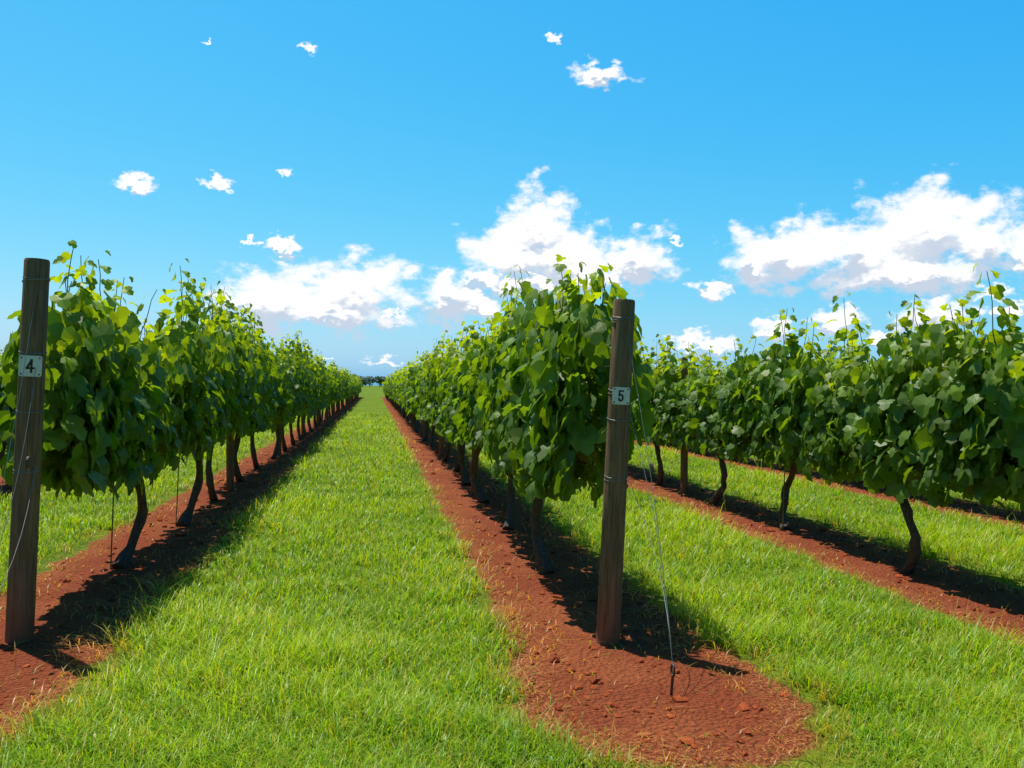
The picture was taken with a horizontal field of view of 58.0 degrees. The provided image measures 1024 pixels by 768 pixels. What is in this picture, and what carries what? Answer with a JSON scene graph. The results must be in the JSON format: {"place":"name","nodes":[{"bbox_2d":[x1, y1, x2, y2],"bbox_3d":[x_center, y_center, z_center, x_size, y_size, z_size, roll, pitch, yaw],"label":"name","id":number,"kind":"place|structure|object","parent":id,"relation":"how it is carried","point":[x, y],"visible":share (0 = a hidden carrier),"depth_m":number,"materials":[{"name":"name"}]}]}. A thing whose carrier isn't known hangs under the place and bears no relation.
{"place":"outdoors","nodes":[
{"label":"outdoors","id":0,"kind":"place"},
{"bbox_2d":[0,411,1023,767],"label":"grass","id":1,"kind":"structure","parent":0,"point":[288,659],"depth_m":5.13,"materials":[{"name":"green plant"}]},
{"bbox_2d":[0,385,1023,767],"bbox_3d":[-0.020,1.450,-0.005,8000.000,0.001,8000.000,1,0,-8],"label":"ground","id":2,"kind":"structure","parent":0,"point":[702,719],"depth_m":6.31,"materials":[{"name":"green plant"}]},
{"bbox_2d":[0,376,6,410],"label":"vine","id":3,"kind":"object","parent":2,"relation":"on","point":[1,394],"visible":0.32,"depth_m":11.98,"materials":[{"name":"green plant"}]},
{"bbox_2d":[0,353,15,469],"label":"vine","id":4,"kind":"object","parent":2,"relation":"on","point":[4,406],"visible":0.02,"depth_m":12.32,"materials":[{"name":"green plant"}]},
{"bbox_2d":[0,291,35,588],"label":"guy wire","id":5,"kind":"object","parent":2,"relation":"on","point":[28,462],"visible":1,"depth_m":4.84,"materials":[{"name":"grey metal"}]},
{"bbox_2d":[4,258,50,643],"bbox_3d":[-2.705,0.390,5.163,0.145,2.180,0.147,3,-1,-20],"label":"end post","id":6,"kind":"object","parent":2,"relation":"on","point":[21,602],"visible":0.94,"depth_m":5.11,"materials":[{"name":"brown wood"}]},
{"bbox_2d":[41,250,197,568],"bbox_3d":[-3.022,0.285,7.225,0.826,2.386,2.652,2,-1,-9],"label":"vine","id":7,"kind":"object","parent":2,"relation":"on","point":[163,438],"visible":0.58,"depth_m":7.12,"materials":[{"name":"green plant"}]},
{"bbox_2d":[0,240,167,498],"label":"grapevine","id":8,"kind":"object","parent":7,"relation":"attached to","point":[81,337],"visible":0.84,"depth_m":5.73,"materials":[{"name":"green plant"}]},
{"bbox_2d":[138,258,240,526],"bbox_3d":[-3.289,0.170,9.387,0.857,2.636,2.562,2,-1,-10],"label":"vine","id":9,"kind":"object","parent":2,"relation":"on","point":[205,348],"visible":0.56,"depth_m":9.03,"materials":[{"name":"green plant"}]},
{"bbox_2d":[185,276,264,500],"bbox_3d":[-3.616,0.100,11.421,0.780,2.754,2.704,3,-1,-7],"label":"vine","id":10,"kind":"object","parent":2,"relation":"on","point":[243,380],"visible":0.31,"depth_m":11.38,"materials":[{"name":"green plant"}]},
{"bbox_2d":[226,434,233,489],"bbox_3d":[-3.822,0.515,12.516,0.165,1.952,0.104,1,-1,-73],"label":"line post","id":11,"kind":"object","parent":2,"relation":"on","point":[230,465],"visible":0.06,"depth_m":12.49,"materials":[{"name":"brown wood"}]},
{"bbox_2d":[216,301,278,481],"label":"vine","id":12,"kind":"object","parent":2,"relation":"on","point":[262,389],"visible":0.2,"depth_m":13.53,"materials":[{"name":"green plant"}]},
{"bbox_2d":[233,306,284,468],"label":"vine","id":13,"kind":"object","parent":2,"relation":"on","point":[258,332],"visible":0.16,"depth_m":15.55,"materials":[{"name":"green plant"}]},
{"bbox_2d":[278,423,281,454],"bbox_3d":[-4.769,0.523,18.912,0.103,1.950,0.103,0,1,10],"label":"line post","id":14,"kind":"object","parent":2,"relation":"on","point":[280,451],"visible":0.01,"depth_m":18.89,"materials":[{"name":"brown wood"}]},
{"bbox_2d":[269,334,298,458],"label":"vine","id":15,"kind":"object","parent":2,"relation":"on","point":[287,385],"visible":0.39,"depth_m":17.55,"materials":[{"name":"green plant"}]},
{"bbox_2d":[275,330,305,450],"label":"vine","id":16,"kind":"object","parent":2,"relation":"on","point":[298,360],"visible":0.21,"depth_m":19.94,"materials":[{"name":"green plant"}]},
{"bbox_2d":[289,338,312,444],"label":"vine","id":17,"kind":"object","parent":2,"relation":"on","point":[306,397],"visible":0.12,"depth_m":22.28,"materials":[{"name":"green plant"}]},
{"bbox_2d":[301,415,304,436],"bbox_3d":[-5.721,0.531,25.282,0.103,1.950,0.103,0,1,16],"label":"line post","id":18,"kind":"object","parent":2,"relation":"on","point":[303,427],"visible":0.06,"depth_m":25.25,"materials":[{"name":"brown wood"}]},
{"bbox_2d":[297,357,321,438],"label":"vine","id":19,"kind":"object","parent":2,"relation":"on","point":[312,399],"visible":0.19,"depth_m":24.33,"materials":[{"name":"green plant"}]},
{"bbox_2d":[305,343,324,434],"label":"vine","id":20,"kind":"object","parent":2,"relation":"on","point":[320,375],"visible":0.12,"depth_m":26.50,"materials":[{"name":"green plant"}]},
{"bbox_2d":[303,342,328,430],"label":"vine","id":21,"kind":"object","parent":2,"relation":"on","point":[322,392],"visible":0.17,"depth_m":28.25,"materials":[{"name":"green plant"}]},
{"bbox_2d":[316,408,318,426],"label":"line post","id":22,"kind":"object","parent":2,"relation":"on","point":[317,418],"visible":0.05,"depth_m":31.65,"materials":[{"name":"brown wood"}]},
{"bbox_2d":[313,353,331,427],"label":"vine","id":23,"kind":"object","parent":2,"relation":"on","point":[328,398],"visible":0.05,"depth_m":30.83,"materials":[{"name":"green plant"}]},
{"bbox_2d":[315,356,332,422],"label":"vine","id":24,"kind":"object","parent":2,"relation":"on","point":[324,363],"visible":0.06,"depth_m":35.10,"materials":[{"name":"green plant"}]},
{"bbox_2d":[319,361,330,424],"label":"vine","id":25,"kind":"object","parent":2,"relation":"on","point":[326,397],"visible":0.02,"depth_m":32.59,"materials":[{"name":"green plant"}]},
{"bbox_2d":[324,365,334,420],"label":"vine","id":26,"kind":"object","parent":2,"relation":"on","point":[332,393],"visible":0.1,"depth_m":36.91,"materials":[{"name":"green plant"}]},
{"bbox_2d":[328,368,338,418],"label":"vine","id":27,"kind":"object","parent":2,"relation":"on","point":[336,393],"visible":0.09,"depth_m":39.20,"materials":[{"name":"green plant"}]},
{"bbox_2d":[327,362,340,416],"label":"vine","id":28,"kind":"object","parent":2,"relation":"on","point":[335,374],"visible":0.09,"depth_m":40.94,"materials":[{"name":"green plant"}]},
{"bbox_2d":[329,361,342,415],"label":"vine","id":29,"kind":"object","parent":2,"relation":"on","point":[340,385],"visible":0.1,"depth_m":43.46,"materials":[{"name":"green plant"}]},
{"bbox_2d":[335,368,346,412],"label":"vine","id":30,"kind":"object","parent":2,"relation":"on","point":[343,383],"visible":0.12,"depth_m":47.93,"materials":[{"name":"green plant"}]},
{"bbox_2d":[336,367,346,407],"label":"vine","id":31,"kind":"object","parent":2,"relation":"on","point":[343,373],"visible":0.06,"depth_m":51.79,"materials":[{"name":"green plant"}]},
{"bbox_2d":[336,365,346,411],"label":"vine","id":32,"kind":"object","parent":2,"relation":"on","point":[343,386],"visible":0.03,"depth_m":49.90,"materials":[{"name":"green plant"}]},
{"bbox_2d":[339,369,348,409],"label":"vine","id":33,"kind":"object","parent":2,"relation":"on","point":[346,390],"visible":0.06,"depth_m":54.04,"materials":[{"name":"green plant"}]},
{"bbox_2d":[340,367,350,406],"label":"vine","id":34,"kind":"object","parent":2,"relation":"on","point":[348,383],"visible":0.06,"depth_m":56.31,"materials":[{"name":"green plant"}]},
{"bbox_2d":[344,376,352,406],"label":"vine","id":35,"kind":"object","parent":2,"relation":"on","point":[349,391],"visible":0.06,"depth_m":61.02,"materials":[{"name":"green plant"}]},
{"bbox_2d":[345,370,352,405],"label":"vine","id":36,"kind":"object","parent":2,"relation":"on","point":[350,386],"visible":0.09,"depth_m":62.32,"materials":[{"name":"green plant"}]},
{"bbox_2d":[358,377,368,386],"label":"tree","id":37,"kind":"object","parent":2,"relation":"on","point":[364,380],"visible":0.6,"depth_m":769.27,"materials":[{"name":"green plant"}]},
{"bbox_2d":[365,376,377,386],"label":"tree","id":38,"kind":"object","parent":2,"relation":"on","point":[372,379],"visible":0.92,"depth_m":857.04,"materials":[{"name":"green plant"}]},
{"bbox_2d":[375,376,385,386],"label":"tree","id":39,"kind":"object","parent":2,"relation":"on","point":[380,378],"visible":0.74,"depth_m":878.92,"materials":[{"name":"green plant"}]},
{"bbox_2d":[386,374,394,406],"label":"vine","id":40,"kind":"object","parent":2,"relation":"on","point":[388,380],"visible":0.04,"depth_m":62.51,"materials":[{"name":"green plant"}]},
{"bbox_2d":[389,376,395,408],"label":"vine","id":41,"kind":"object","parent":2,"relation":"on","point":[390,392],"visible":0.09,"depth_m":55.87,"materials":[{"name":"green plant"}]},
{"bbox_2d":[391,372,397,409],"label":"vine","id":42,"kind":"object","parent":2,"relation":"on","point":[392,394],"visible":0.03,"depth_m":53.91,"materials":[{"name":"green plant"}]},
{"bbox_2d":[392,370,401,414],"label":"vine","id":43,"kind":"object","parent":2,"relation":"on","point":[394,383],"visible":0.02,"depth_m":45.13,"materials":[{"name":"green plant"}]},
{"bbox_2d":[393,372,401,413],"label":"vine","id":44,"kind":"object","parent":2,"relation":"on","point":[395,400],"visible":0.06,"depth_m":47.69,"materials":[{"name":"green plant"}]},
{"bbox_2d":[394,368,405,415],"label":"vine","id":45,"kind":"object","parent":2,"relation":"on","point":[396,388],"visible":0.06,"depth_m":43.15,"materials":[{"name":"green plant"}]},
{"bbox_2d":[396,366,404,417],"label":"vine","id":46,"kind":"object","parent":2,"relation":"on","point":[403,416],"visible":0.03,"depth_m":40.90,"materials":[{"name":"green plant"}]},
{"bbox_2d":[397,368,411,423],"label":"vine","id":47,"kind":"object","parent":2,"relation":"on","point":[400,388],"visible":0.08,"depth_m":35.02,"materials":[{"name":"green plant"}]},
{"bbox_2d":[398,362,410,421],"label":"vine","id":48,"kind":"object","parent":2,"relation":"on","point":[399,403],"visible":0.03,"depth_m":37.19,"materials":[{"name":"green plant"}]},
{"bbox_2d":[396,361,412,419],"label":"vine","id":49,"kind":"object","parent":2,"relation":"on","point":[399,376],"visible":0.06,"depth_m":39.43,"materials":[{"name":"green plant"}]},
{"bbox_2d":[400,361,416,429],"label":"vine","id":50,"kind":"object","parent":2,"relation":"on","point":[404,378],"visible":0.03,"depth_m":30.61,"materials":[{"name":"green plant"}]},
{"bbox_2d":[403,358,418,432],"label":"vine","id":51,"kind":"object","parent":2,"relation":"on","point":[406,409],"visible":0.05,"depth_m":28.50,"materials":[{"name":"green plant"}]},
{"bbox_2d":[401,364,421,426],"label":"vine","id":52,"kind":"object","parent":2,"relation":"on","point":[402,392],"visible":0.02,"depth_m":32.81,"materials":[{"name":"green plant"}]},
{"bbox_2d":[407,353,425,436],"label":"vine","id":53,"kind":"object","parent":2,"relation":"on","point":[417,360],"visible":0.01,"depth_m":26.43,"materials":[{"name":"green plant"}]},
{"bbox_2d":[405,347,433,440],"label":"vine","id":54,"kind":"object","parent":2,"relation":"on","point":[412,392],"visible":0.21,"depth_m":24.00,"materials":[{"name":"green plant"}]},
{"bbox_2d":[422,420,425,438],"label":"line post","id":55,"kind":"object","parent":2,"relation":"on","point":[424,427],"visible":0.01,"depth_m":25.24,"materials":[{"name":"brown wood"}]},
{"bbox_2d":[413,350,435,445],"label":"vine","id":56,"kind":"object","parent":2,"relation":"on","point":[418,407],"visible":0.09,"depth_m":22.07,"materials":[{"name":"green plant"}]},
{"bbox_2d":[419,370,438,452],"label":"vine","id":57,"kind":"object","parent":2,"relation":"on","point":[422,399],"visible":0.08,"depth_m":19.78,"materials":[{"name":"green plant"}]},
{"bbox_2d":[423,330,456,461],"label":"vine","id":58,"kind":"object","parent":2,"relation":"on","point":[429,374],"visible":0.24,"depth_m":17.54,"materials":[{"name":"green plant"}]},
{"bbox_2d":[438,435,443,456],"bbox_3d":[-1.421,0.570,18.892,0.103,1.950,0.103,3,1,39],"label":"line post","id":59,"kind":"object","parent":2,"relation":"on","point":[441,446],"visible":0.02,"depth_m":18.86,"materials":[{"name":"brown wood"}]},
{"bbox_2d":[432,327,471,471],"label":"vine","id":60,"kind":"object","parent":2,"relation":"on","point":[441,366],"visible":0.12,"depth_m":15.66,"materials":[{"name":"green plant"}]},
{"bbox_2d":[435,330,490,484],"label":"vine","id":61,"kind":"object","parent":2,"relation":"on","point":[442,385],"visible":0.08,"depth_m":13.67,"materials":[{"name":"green plant"}]},
{"bbox_2d":[444,317,500,502],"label":"vine","id":62,"kind":"object","parent":2,"relation":"on","point":[460,410],"visible":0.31,"depth_m":11.38,"materials":[{"name":"green plant"}]},
{"bbox_2d":[471,448,478,493],"bbox_3d":[-0.494,0.561,12.517,0.103,1.950,0.103,1,0,-30],"label":"line post","id":63,"kind":"object","parent":2,"relation":"on","point":[472,488],"visible":0.03,"depth_m":12.49,"materials":[{"name":"brown wood"}]},
{"bbox_2d":[469,265,538,529],"bbox_3d":[-0.035,0.216,9.343,0.712,2.621,2.656,0,0,-7],"label":"vine","id":64,"kind":"object","parent":2,"relation":"on","point":[490,360],"visible":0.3,"depth_m":8.92,"materials":[{"name":"green plant"}]},
{"bbox_2d":[0,445,1021,762],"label":"soil clods","id":65,"kind":"object","parent":2,"relation":"on","point":[594,681],"visible":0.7,"depth_m":5.80,"materials":[{"name":"brown soil"}]},
{"bbox_2d":[484,311,632,573],"bbox_3d":[0.275,0.446,7.223,0.831,2.114,2.644,0,-1,-10],"label":"vine","id":66,"kind":"object","parent":2,"relation":"on","point":[512,459],"visible":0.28,"depth_m":6.86,"materials":[{"name":"green plant"}]},
{"bbox_2d":[502,254,655,496],"bbox_3d":[0.385,-0.080,6.435,0.800,1.612,1.983,1,0,-8],"label":"grapevine","id":67,"kind":"object","parent":66,"relation":"attached to","point":[569,352],"visible":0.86,"depth_m":5.78,"materials":[{"name":"green plant"}]},
{"bbox_2d":[596,299,635,644],"bbox_3d":[0.595,0.522,5.287,0.137,2.010,0.141,3,0,0],"label":"end post","id":68,"kind":"object","parent":2,"relation":"on","point":[608,627],"visible":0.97,"depth_m":5.23,"materials":[{"name":"brown wood"}]},
{"bbox_2d":[536,317,610,473],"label":"wires","id":69,"kind":"object","parent":68,"relation":"attached to","point":[594,417],"visible":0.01,"depth_m":5.56,"materials":[{"name":"silver metal"}]},
{"bbox_2d":[635,336,647,432],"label":"vine","id":70,"kind":"object","parent":2,"relation":"on","point":[641,348],"depth_m":15.60,"materials":[{"name":"green plant"}]},
{"bbox_2d":[626,337,675,695],"bbox_3d":[0.738,0.582,4.812,0.085,1.892,0.959,1,0,-8],"label":"guy wire","id":71,"kind":"object","parent":2,"relation":"on","point":[672,670],"visible":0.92,"depth_m":4.76,"materials":[{"name":"grey metal"}]},
{"bbox_2d":[630,334,700,484],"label":"vine","id":72,"kind":"object","parent":2,"relation":"on","point":[666,376],"visible":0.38,"depth_m":13.24,"materials":[{"name":"green plant"}]},
{"bbox_2d":[657,362,678,446],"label":"vine","id":73,"kind":"object","parent":2,"relation":"on","point":[670,444],"visible":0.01,"depth_m":22.51,"materials":[{"name":"green plant"}]},
{"bbox_2d":[680,357,687,493],"bbox_3d":[2.406,0.603,12.889,0.099,1.952,0.162,1,0,-4],"label":"line post","id":74,"kind":"object","parent":2,"relation":"on","point":[684,470],"visible":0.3,"depth_m":12.84,"materials":[{"name":"brown wood"}]},
{"bbox_2d":[677,352,722,452],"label":"vine","id":75,"kind":"object","parent":2,"relation":"on","point":[692,369],"visible":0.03,"depth_m":20.95,"materials":[{"name":"green plant"}]},
{"bbox_2d":[659,345,773,504],"bbox_3d":[2.586,0.529,11.738,0.808,2.043,2.737,2,0,-9],"label":"vine","id":76,"kind":"object","parent":2,"relation":"on","point":[697,410],"visible":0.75,"depth_m":11.56,"materials":[{"name":"green plant"}]},
{"bbox_2d":[710,361,738,460],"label":"vine","id":77,"kind":"object","parent":2,"relation":"on","point":[711,369],"visible":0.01,"depth_m":19.58,"materials":[{"name":"green plant"}]},
{"bbox_2d":[751,342,814,469],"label":"vine","id":78,"kind":"object","parent":2,"relation":"on","point":[778,468],"visible":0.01,"depth_m":16.99,"materials":[{"name":"green plant"}]},
{"bbox_2d":[715,292,863,529],"bbox_3d":[2.901,0.350,9.712,0.792,2.443,2.708,2,-1,-9],"label":"vine","id":79,"kind":"object","parent":2,"relation":"on","point":[785,385],"visible":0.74,"depth_m":9.58,"materials":[{"name":"green plant"}]},
{"bbox_2d":[803,334,880,481],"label":"vine","id":80,"kind":"object","parent":2,"relation":"on","point":[830,351],"visible":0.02,"depth_m":14.58,"materials":[{"name":"green plant"}]},
{"bbox_2d":[869,329,917,497],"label":"vine","id":81,"kind":"object","parent":2,"relation":"on","point":[910,496],"depth_m":12.66,"materials":[{"name":"green plant"}]},
{"bbox_2d":[802,296,1023,573],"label":"vine","id":82,"kind":"object","parent":2,"relation":"on","point":[850,406],"visible":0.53,"depth_m":7.26,"materials":[{"name":"green plant"}]},
{"bbox_2d":[955,317,1023,516],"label":"vine","id":83,"kind":"object","parent":2,"relation":"on","point":[976,324],"visible":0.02,"depth_m":11.18,"materials":[{"name":"green plant"}]},
{"bbox_2d":[0,0,1023,385],"label":"sky","id":84,"kind":"structure","parent":0,"point":[370,177],"materials":[{"name":"blue"}]},
{"bbox_2d":[679,333,1021,469],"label":"wires","id":85,"kind":"object","parent":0,"point":[838,348],"depth_m":8.71,"materials":[{"name":"silver metal"}]},
{"bbox_2d":[855,263,1023,500],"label":"grapevine","id":86,"kind":"object","parent":85,"relation":"attached to","point":[1005,404],"visible":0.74,"depth_m":6.56,"materials":[{"name":"green plant"}]}
]}

